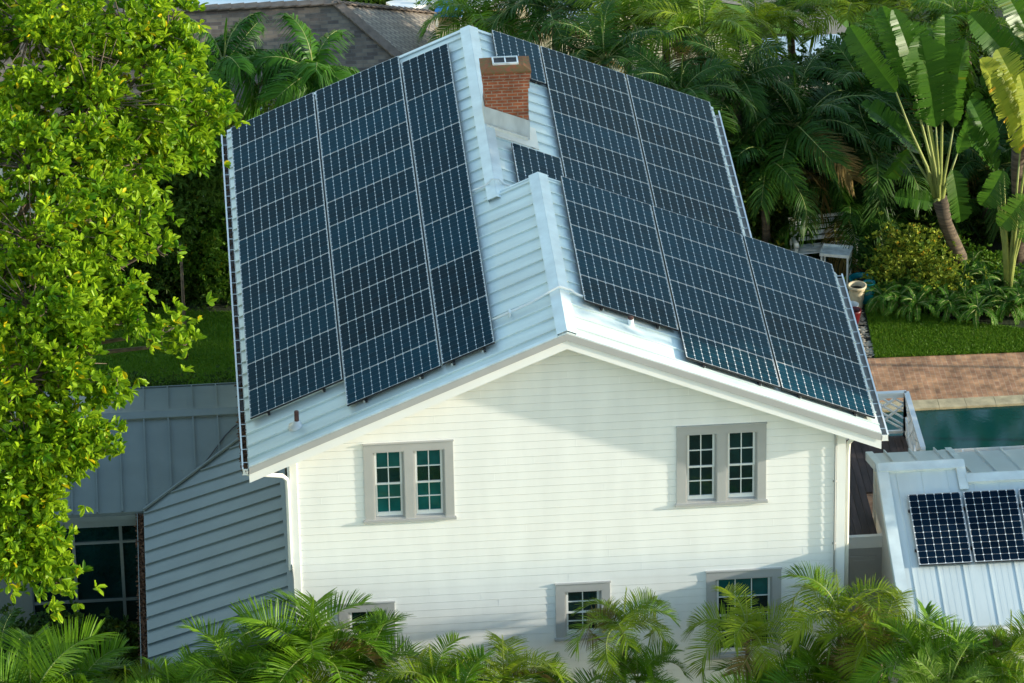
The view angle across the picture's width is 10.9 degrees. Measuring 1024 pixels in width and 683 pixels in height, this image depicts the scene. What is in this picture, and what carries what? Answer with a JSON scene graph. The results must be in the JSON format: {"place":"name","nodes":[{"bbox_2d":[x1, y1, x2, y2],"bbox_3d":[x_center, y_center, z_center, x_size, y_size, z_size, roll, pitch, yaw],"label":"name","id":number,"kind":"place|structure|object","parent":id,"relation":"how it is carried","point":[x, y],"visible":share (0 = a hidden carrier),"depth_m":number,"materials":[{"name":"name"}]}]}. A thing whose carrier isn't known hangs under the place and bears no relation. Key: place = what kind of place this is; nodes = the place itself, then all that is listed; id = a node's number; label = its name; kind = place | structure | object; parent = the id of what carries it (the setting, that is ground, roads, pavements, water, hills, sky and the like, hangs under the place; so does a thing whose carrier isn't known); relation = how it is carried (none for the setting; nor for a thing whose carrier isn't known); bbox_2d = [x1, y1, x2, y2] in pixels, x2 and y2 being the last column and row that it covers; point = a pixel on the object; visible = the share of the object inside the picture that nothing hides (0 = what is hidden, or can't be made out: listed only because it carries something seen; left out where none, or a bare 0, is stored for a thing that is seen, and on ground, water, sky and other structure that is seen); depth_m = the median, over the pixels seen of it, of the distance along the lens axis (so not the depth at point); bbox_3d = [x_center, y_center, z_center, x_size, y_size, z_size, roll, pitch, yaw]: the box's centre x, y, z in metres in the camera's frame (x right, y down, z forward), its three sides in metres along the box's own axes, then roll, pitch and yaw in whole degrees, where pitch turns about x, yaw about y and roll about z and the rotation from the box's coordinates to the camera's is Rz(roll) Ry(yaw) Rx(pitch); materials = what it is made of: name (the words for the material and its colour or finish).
{"place":"outdoors","nodes":[
{"label":"outdoors","id":0,"kind":"place"},
{"bbox_2d":[16,307,235,391],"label":"lawn","id":1,"kind":"structure","parent":0,"point":[126,361],"depth_m":111.82,"materials":[{"name":"green plant"}]},
{"bbox_2d":[102,94,230,360],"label":"tree","id":2,"kind":"object","parent":1,"relation":"on","point":[192,186],"visible":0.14,"depth_m":109.16,"materials":[{"name":"green plant"}]},
{"bbox_2d":[0,0,436,224],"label":"neighbour house","id":3,"kind":"structure","parent":0,"point":[381,33],"depth_m":117.25,"materials":[{"name":"grey"}]},
{"bbox_2d":[4,0,1023,682],"bbox_3d":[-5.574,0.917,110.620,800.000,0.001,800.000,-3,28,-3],"label":"ground","id":4,"kind":"structure","parent":0,"point":[996,244],"depth_m":114.84,"materials":[{"name":"green plant"}]},
{"bbox_2d":[0,613,119,682],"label":"areca palm","id":5,"kind":"object","parent":4,"relation":"on","point":[29,664],"visible":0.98,"depth_m":94.67,"materials":[{"name":"plant"}]},
{"bbox_2d":[0,598,147,682],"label":"ground planting","id":6,"kind":"object","parent":4,"relation":"on","point":[121,627],"visible":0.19,"depth_m":100.08,"materials":[{"name":"green plant"}]},
{"bbox_2d":[0,0,249,623],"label":"broadleaf tree","id":7,"kind":"object","parent":4,"relation":"on","point":[50,440],"visible":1,"depth_m":94.34,"materials":[{"name":"green plant"}]},
{"bbox_2d":[0,382,296,682],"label":"wing","id":8,"kind":"structure","parent":4,"relation":"on","point":[186,519],"depth_m":100.95,"materials":[{"name":"metal"}]},
{"bbox_2d":[32,525,145,624],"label":"picture window","id":9,"kind":"structure","parent":8,"relation":"in","point":[111,552],"depth_m":101.80,"materials":[{"name":"glass"}]},
{"bbox_2d":[138,195,237,304],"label":"bushy shrub","id":10,"kind":"object","parent":4,"relation":"on","point":[215,260],"visible":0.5,"depth_m":113.44,"materials":[{"name":"green plant"}]},
{"bbox_2d":[168,12,278,137],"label":"palm","id":11,"kind":"object","parent":4,"relation":"on","point":[235,63],"visible":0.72,"depth_m":112.41,"materials":[{"name":"plant"}]},
{"bbox_2d":[162,615,300,682],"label":"areca palm","id":12,"kind":"object","parent":4,"relation":"on","point":[244,656],"visible":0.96,"depth_m":94.84,"materials":[{"name":"plant"}]},
{"bbox_2d":[245,13,359,118],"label":"palm","id":13,"kind":"object","parent":4,"relation":"on","point":[313,72],"visible":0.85,"depth_m":112.07,"materials":[{"name":"plant"}]},
{"bbox_2d":[219,587,394,682],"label":"areca palm","id":14,"kind":"object","parent":4,"relation":"on","point":[303,640],"visible":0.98,"depth_m":94.99,"materials":[{"name":"plant"}]},
{"bbox_2d":[278,606,442,682],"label":"areca palm","id":15,"kind":"object","parent":4,"relation":"on","point":[358,657],"visible":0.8,"depth_m":95.89,"materials":[{"name":"plant"}]},
{"bbox_2d":[416,0,537,45],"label":"palm","id":16,"kind":"object","parent":4,"relation":"on","point":[486,7],"visible":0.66,"depth_m":117.20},
{"bbox_2d":[435,630,573,682],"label":"areca palm","id":17,"kind":"object","parent":4,"relation":"on","point":[507,667],"visible":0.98,"depth_m":95.54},
{"bbox_2d":[221,25,888,682],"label":"house","id":18,"kind":"structure","parent":4,"relation":"on","point":[547,461],"depth_m":97.11,"materials":[{"name":"paint"}]},
{"bbox_2d":[362,439,456,523],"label":"window","id":19,"kind":"structure","parent":18,"relation":"in","point":[423,470],"depth_m":96.62,"materials":[{"name":"grey paint"}]},
{"bbox_2d":[555,580,611,641],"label":"window","id":20,"kind":"structure","parent":18,"relation":"in","point":[567,594],"depth_m":98.07,"materials":[{"name":"grey paint"}]},
{"bbox_2d":[675,422,767,507],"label":"window","id":21,"kind":"structure","parent":18,"relation":"in","point":[718,464],"depth_m":96.95,"materials":[{"name":"grey paint"}]},
{"bbox_2d":[705,567,782,659],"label":"window","id":22,"kind":"structure","parent":18,"relation":"in","point":[765,583],"depth_m":98.23,"materials":[{"name":"grey paint"}]},
{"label":"mounting rail","id":23,"kind":"object","parent":18,"relation":"on","visible":0},
{"bbox_2d":[235,159,322,217],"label":"solar panel","id":24,"kind":"object","parent":23,"relation":"on","point":[278,187],"visible":1,"depth_m":104.60,"materials":[{"name":"blue glass"}]},
{"bbox_2d":[237,182,324,240],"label":"solar panel","id":25,"kind":"object","parent":23,"relation":"attached to","point":[284,209],"visible":1,"depth_m":103.70,"materials":[{"name":"blue glass"}]},
{"bbox_2d":[240,228,329,289],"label":"solar panel","id":26,"kind":"object","parent":23,"relation":"attached to","point":[283,259],"visible":1,"depth_m":101.87,"materials":[{"name":"blue glass"}]},
{"bbox_2d":[241,252,332,313],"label":"solar panel","id":27,"kind":"object","parent":23,"relation":"attached to","point":[287,282],"visible":1,"depth_m":100.98,"materials":[{"name":"blue glass"}]},
{"bbox_2d":[243,277,334,338],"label":"solar panel","id":28,"kind":"object","parent":23,"relation":"attached to","point":[288,307],"visible":1,"depth_m":100.07,"materials":[{"name":"blue glass"}]},
{"bbox_2d":[245,302,337,364],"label":"solar panel","id":29,"kind":"object","parent":23,"relation":"attached to","point":[292,332],"visible":1,"depth_m":99.16,"materials":[{"name":"blue glass"}]},
{"bbox_2d":[246,327,339,390],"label":"solar panel","id":30,"kind":"object","parent":23,"relation":"attached to","point":[292,359],"visible":1,"depth_m":98.25,"materials":[{"name":"blue glass"}]},
{"bbox_2d":[248,353,342,418],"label":"solar panel","id":31,"kind":"object","parent":23,"relation":"attached to","point":[296,385],"visible":1,"depth_m":97.32,"materials":[{"name":"blue glass"}]},
{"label":"mounting rail","id":32,"kind":"object","parent":18,"relation":"on","visible":0},
{"bbox_2d":[320,99,407,156],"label":"solar panel","id":33,"kind":"object","parent":32,"relation":"attached to","point":[363,127],"visible":1,"depth_m":105.27,"materials":[{"name":"blue glass"}]},
{"bbox_2d":[322,121,410,179],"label":"solar panel","id":34,"kind":"object","parent":32,"relation":"attached to","point":[366,150],"visible":1,"depth_m":104.36,"materials":[{"name":"blue glass"}]},
{"bbox_2d":[324,144,413,202],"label":"solar panel","id":35,"kind":"object","parent":32,"relation":"attached to","point":[368,173],"visible":1,"depth_m":103.46,"materials":[{"name":"blue glass"}]},
{"bbox_2d":[327,167,416,226],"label":"solar panel","id":36,"kind":"object","parent":32,"relation":"attached to","point":[371,196],"visible":1,"depth_m":102.54,"materials":[{"name":"blue glass"}]},
{"bbox_2d":[329,190,419,250],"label":"solar panel","id":37,"kind":"object","parent":32,"relation":"attached to","point":[374,220],"visible":1,"depth_m":101.64,"materials":[{"name":"blue glass"}]},
{"bbox_2d":[331,214,423,275],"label":"solar panel","id":38,"kind":"object","parent":32,"relation":"attached to","point":[377,244],"visible":1,"depth_m":100.73,"materials":[{"name":"blue glass"}]},
{"bbox_2d":[334,238,426,300],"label":"solar panel","id":39,"kind":"object","parent":32,"relation":"attached to","point":[381,268],"visible":1,"depth_m":99.83,"materials":[{"name":"blue glass"}]},
{"bbox_2d":[336,263,430,325],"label":"solar panel","id":40,"kind":"object","parent":32,"relation":"attached to","point":[382,294],"visible":1,"depth_m":98.92,"materials":[{"name":"blue glass"}]},
{"bbox_2d":[339,288,433,351],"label":"solar panel","id":41,"kind":"object","parent":32,"relation":"attached to","point":[386,319],"visible":1,"depth_m":98.02,"materials":[{"name":"blue glass"}]},
{"bbox_2d":[342,313,437,377],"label":"solar panel","id":42,"kind":"object","parent":32,"relation":"attached to","point":[389,345],"visible":1,"depth_m":97.11,"materials":[{"name":"blue glass"}]},
{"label":"mounting rail","id":43,"kind":"object","parent":18,"relation":"on","visible":0},
{"bbox_2d":[412,122,466,182],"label":"solar panel","id":44,"kind":"object","parent":43,"relation":"attached to","point":[439,152],"visible":1,"depth_m":102.93,"materials":[{"name":"blue glass"}]},
{"bbox_2d":[418,163,473,225],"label":"solar panel","id":45,"kind":"object","parent":43,"relation":"attached to","point":[445,194],"visible":1,"depth_m":101.30,"materials":[{"name":"blue glass"}]},
{"bbox_2d":[424,206,480,269],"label":"solar panel","id":46,"kind":"object","parent":43,"relation":"attached to","point":[452,237],"visible":1,"depth_m":99.67,"materials":[{"name":"blue glass"}]},
{"bbox_2d":[430,250,487,315],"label":"solar panel","id":47,"kind":"object","parent":43,"relation":"on","point":[458,282],"visible":1,"depth_m":98.03,"materials":[{"name":"blue glass"}]},
{"bbox_2d":[436,295,494,364],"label":"solar panel","id":48,"kind":"object","parent":43,"relation":"attached to","point":[465,329],"visible":1,"depth_m":96.38,"materials":[{"name":"blue glass"}]},
{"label":"mounting rail","id":49,"kind":"object","parent":18,"relation":"on","visible":0},
{"bbox_2d":[560,176,655,228],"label":"solar panel","id":50,"kind":"object","parent":49,"relation":"attached to","point":[605,201],"visible":1,"depth_m":100.48,"materials":[{"name":"blue glass"}]},
{"bbox_2d":[565,200,660,252],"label":"solar panel","id":51,"kind":"object","parent":49,"relation":"attached to","point":[612,226],"visible":1,"depth_m":99.57,"materials":[{"name":"blue glass"}]},
{"bbox_2d":[574,249,672,303],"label":"solar panel","id":52,"kind":"object","parent":49,"relation":"attached to","point":[622,276],"visible":1,"depth_m":97.76,"materials":[{"name":"blue glass"}]},
{"bbox_2d":[579,274,677,330],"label":"solar panel","id":53,"kind":"object","parent":49,"relation":"attached to","point":[628,302],"visible":1,"depth_m":96.82,"materials":[{"name":"blue glass"}]},
{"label":"mounting rail","id":54,"kind":"object","parent":18,"relation":"on","visible":0},
{"bbox_2d":[668,279,766,333],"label":"solar panel","id":55,"kind":"object","parent":54,"relation":"attached to","point":[716,306],"visible":1,"depth_m":98.19,"materials":[{"name":"blue glass"}]},
{"bbox_2d":[674,305,772,359],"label":"solar panel","id":56,"kind":"object","parent":54,"relation":"attached to","point":[717,330],"visible":1,"depth_m":97.29,"materials":[{"name":"blue glass"}]},
{"bbox_2d":[680,331,779,388],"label":"solar panel","id":57,"kind":"object","parent":54,"relation":"attached to","point":[726,358],"visible":1,"depth_m":96.35,"materials":[{"name":"blue glass"}]},
{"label":"mounting rail","id":58,"kind":"object","parent":18,"relation":"on","visible":0},
{"bbox_2d":[652,206,747,258],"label":"solar panel","id":59,"kind":"object","parent":58,"relation":"on","point":[700,232],"visible":1,"depth_m":100.91,"materials":[{"name":"blue glass"}]},
{"bbox_2d":[657,230,753,282],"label":"solar panel","id":60,"kind":"object","parent":58,"relation":"attached to","point":[704,256],"visible":1,"depth_m":100.01,"materials":[{"name":"blue glass"}]},
{"bbox_2d":[663,254,759,307],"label":"solar panel","id":61,"kind":"object","parent":58,"relation":"on","point":[710,280],"visible":1,"depth_m":99.10,"materials":[{"name":"blue glass"}]},
{"bbox_2d":[483,0,627,63],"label":"palm","id":62,"kind":"object","parent":4,"relation":"on","point":[556,8],"visible":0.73,"depth_m":115.88,"materials":[{"name":"plant"}]},
{"bbox_2d":[536,0,679,81],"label":"palm","id":63,"kind":"object","parent":4,"relation":"on","point":[598,47],"visible":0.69,"depth_m":113.82,"materials":[{"name":"plant"}]},
{"bbox_2d":[564,586,680,682],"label":"areca palm","id":64,"kind":"object","parent":4,"relation":"on","point":[631,616],"visible":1,"depth_m":95.89,"materials":[{"name":"plant"}]},
{"bbox_2d":[586,633,693,682],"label":"areca palm","id":65,"kind":"object","parent":4,"relation":"on","point":[632,665],"visible":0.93,"depth_m":96.04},
{"bbox_2d":[623,42,757,146],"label":"palm","id":66,"kind":"object","parent":4,"relation":"on","point":[676,82],"visible":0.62,"depth_m":112.70,"materials":[{"name":"plant"}]},
{"bbox_2d":[624,0,782,92],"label":"palm","id":67,"kind":"object","parent":4,"relation":"on","point":[691,22],"visible":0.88,"depth_m":114.40,"materials":[{"name":"plant"}]},
{"bbox_2d":[659,34,806,147],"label":"palm","id":68,"kind":"object","parent":4,"relation":"on","point":[748,83],"visible":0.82,"depth_m":113.73,"materials":[{"name":"plant"}]},
{"bbox_2d":[680,583,813,682],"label":"areca palm","id":69,"kind":"object","parent":4,"relation":"on","point":[760,624],"visible":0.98,"depth_m":95.96,"materials":[{"name":"plant"}]},
{"bbox_2d":[730,100,843,247],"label":"palm","id":70,"kind":"object","parent":4,"relation":"on","point":[765,215],"visible":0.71,"depth_m":113.27,"materials":[{"name":"plant"}]},
{"bbox_2d":[726,45,901,215],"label":"palm","id":71,"kind":"object","parent":4,"relation":"on","point":[786,113],"visible":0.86,"depth_m":113.72,"materials":[{"name":"plant"}]},
{"bbox_2d":[757,625,894,682],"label":"areca palm","id":72,"kind":"object","parent":4,"relation":"on","point":[825,672],"visible":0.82,"depth_m":95.68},
{"bbox_2d":[770,162,905,275],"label":"palm","id":73,"kind":"object","parent":4,"relation":"on","point":[855,217],"visible":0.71,"depth_m":114.49,"materials":[{"name":"plant"}]},
{"bbox_2d":[776,560,914,678],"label":"areca palm","id":74,"kind":"object","parent":4,"relation":"on","point":[846,603],"visible":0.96,"depth_m":95.71,"materials":[{"name":"plant"}]},
{"bbox_2d":[786,78,944,241],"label":"palm","id":75,"kind":"object","parent":4,"relation":"on","point":[870,191],"visible":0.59,"depth_m":114.28,"materials":[{"name":"plant"}]},
{"bbox_2d":[792,32,941,196],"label":"palm","id":76,"kind":"object","parent":4,"relation":"on","point":[858,80],"visible":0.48,"depth_m":115.39,"materials":[{"name":"plant"}]},
{"bbox_2d":[812,583,945,682],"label":"areca palm","id":77,"kind":"object","parent":4,"relation":"on","point":[828,636],"visible":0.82,"depth_m":95.65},
{"bbox_2d":[846,390,925,548],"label":"balcony","id":78,"kind":"structure","parent":4,"relation":"on","point":[862,531],"depth_m":102.01,"materials":[{"name":"white paint"}]},
{"bbox_2d":[844,6,986,268],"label":"fan palm","id":79,"kind":"object","parent":4,"relation":"on","point":[917,51],"visible":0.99,"depth_m":112.15,"materials":[{"name":"green plant"}]},
{"bbox_2d":[844,211,989,317],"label":"variegated bush","id":80,"kind":"object","parent":4,"relation":"on","point":[916,256],"visible":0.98,"depth_m":113.45,"materials":[{"name":"green plant"}]},
{"bbox_2d":[849,598,994,682],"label":"areca palm","id":81,"kind":"object","parent":4,"relation":"on","point":[909,636],"visible":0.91,"depth_m":94.57,"materials":[{"name":"plant"}]},
{"bbox_2d":[865,445,1023,682],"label":"cottage","id":82,"kind":"structure","parent":4,"relation":"on","point":[984,595],"depth_m":98.05,"materials":[{"name":"metal"}]},
{"bbox_2d":[908,504,1020,552],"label":"mounting rack","id":83,"kind":"object","parent":82,"relation":"attached to","point":[1019,505],"visible":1,"depth_m":98.19,"materials":[{"name":"silver"}]},
{"bbox_2d":[907,492,971,565],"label":"solar panel","id":84,"kind":"object","parent":83,"relation":"attached to","point":[939,529],"visible":1,"depth_m":97.83,"materials":[{"name":"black glass"}]},
{"bbox_2d":[963,489,1023,562],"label":"solar panel","id":85,"kind":"object","parent":83,"relation":"on","point":[995,526],"visible":1,"depth_m":97.90,"materials":[{"name":"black glass"}]},
{"bbox_2d":[907,114,1011,243],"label":"palm","id":86,"kind":"object","parent":4,"relation":"on","point":[967,170],"visible":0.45,"depth_m":115.13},
{"bbox_2d":[907,0,1023,102],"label":"palm","id":87,"kind":"object","parent":4,"relation":"on","point":[964,11],"visible":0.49,"depth_m":117.09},
{"bbox_2d":[966,47,1023,288],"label":"fan palm","id":88,"kind":"object","parent":4,"relation":"on","point":[1013,91],"visible":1,"depth_m":111.54,"materials":[{"name":"green plant"}]},
{"bbox_2d":[967,0,1023,262],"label":"fan palm","id":89,"kind":"object","parent":4,"relation":"on","point":[1016,45],"visible":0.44,"depth_m":112.48,"materials":[{"name":"green plant"}]},
{"bbox_2d":[864,304,1023,357],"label":"lawn","id":90,"kind":"structure","parent":0,"point":[935,342],"depth_m":111.83,"materials":[{"name":"green plant"}]},
{"bbox_2d":[867,352,1023,515],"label":"terrace","id":91,"kind":"structure","parent":0,"point":[955,376],"depth_m":110.48,"materials":[{"name":"brick"}]},
{"bbox_2d":[883,405,1023,450],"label":"pool water","id":92,"kind":"structure","parent":0,"point":[980,427],"depth_m":108.52,"materials":[{"name":"teal liquid"}]},
{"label":"mounting rail","id":93,"kind":"object","parent":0,"visible":0},
{"bbox_2d":[743,236,838,287],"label":"solar panel","id":94,"kind":"object","parent":93,"relation":"attached to","point":[796,263],"visible":1,"depth_m":101.35,"materials":[{"name":"blue glass"}]},
{"bbox_2d":[749,260,845,312],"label":"solar panel","id":95,"kind":"object","parent":93,"relation":"on","point":[795,285],"visible":1,"depth_m":100.44,"materials":[{"name":"blue glass"}]},
{"bbox_2d":[755,284,852,337],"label":"solar panel","id":96,"kind":"object","parent":93,"relation":"attached to","point":[803,311],"visible":1,"depth_m":99.54,"materials":[{"name":"blue glass"}]},
{"bbox_2d":[762,310,859,363],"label":"solar panel","id":97,"kind":"object","parent":93,"relation":"on","point":[810,336],"visible":1,"depth_m":98.63,"materials":[{"name":"blue glass"}]},
{"bbox_2d":[768,335,867,390],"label":"solar panel","id":98,"kind":"object","parent":93,"relation":"attached to","point":[817,362],"visible":1,"depth_m":97.72,"materials":[{"name":"blue glass"}]},
{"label":"mounting rail","id":99,"kind":"object","parent":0,"visible":0},
{"bbox_2d":[775,361,874,418],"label":"solar panel","id":100,"kind":"object","parent":99,"relation":"on","point":[826,390],"visible":1,"depth_m":96.78,"materials":[{"name":"blue glass"}]},
{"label":"mounting rail","id":101,"kind":"object","parent":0,"visible":0},
{"bbox_2d":[344,339,440,405],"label":"solar panel","id":102,"kind":"object","parent":101,"relation":"on","point":[392,372],"visible":1,"depth_m":96.17,"materials":[{"name":"blue glass"}]},
{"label":"mounting rail","id":103,"kind":"object","parent":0,"visible":0},
{"bbox_2d":[570,224,666,277],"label":"solar panel","id":104,"kind":"object","parent":103,"relation":"on","point":[617,251],"visible":1,"depth_m":98.66,"materials":[{"name":"blue glass"}]},
{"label":"mounting rail","id":105,"kind":"object","parent":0,"visible":0},
{"bbox_2d":[407,82,460,141],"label":"solar panel","id":106,"kind":"object","parent":105,"relation":"on","point":[433,111],"visible":1,"depth_m":104.57,"materials":[{"name":"blue glass"}]},
{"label":"mounting rail","id":107,"kind":"object","parent":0,"visible":0},
{"bbox_2d":[238,204,327,264],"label":"solar panel","id":108,"kind":"object","parent":107,"relation":"on","point":[285,233],"visible":1,"depth_m":102.78,"materials":[{"name":"blue glass"}]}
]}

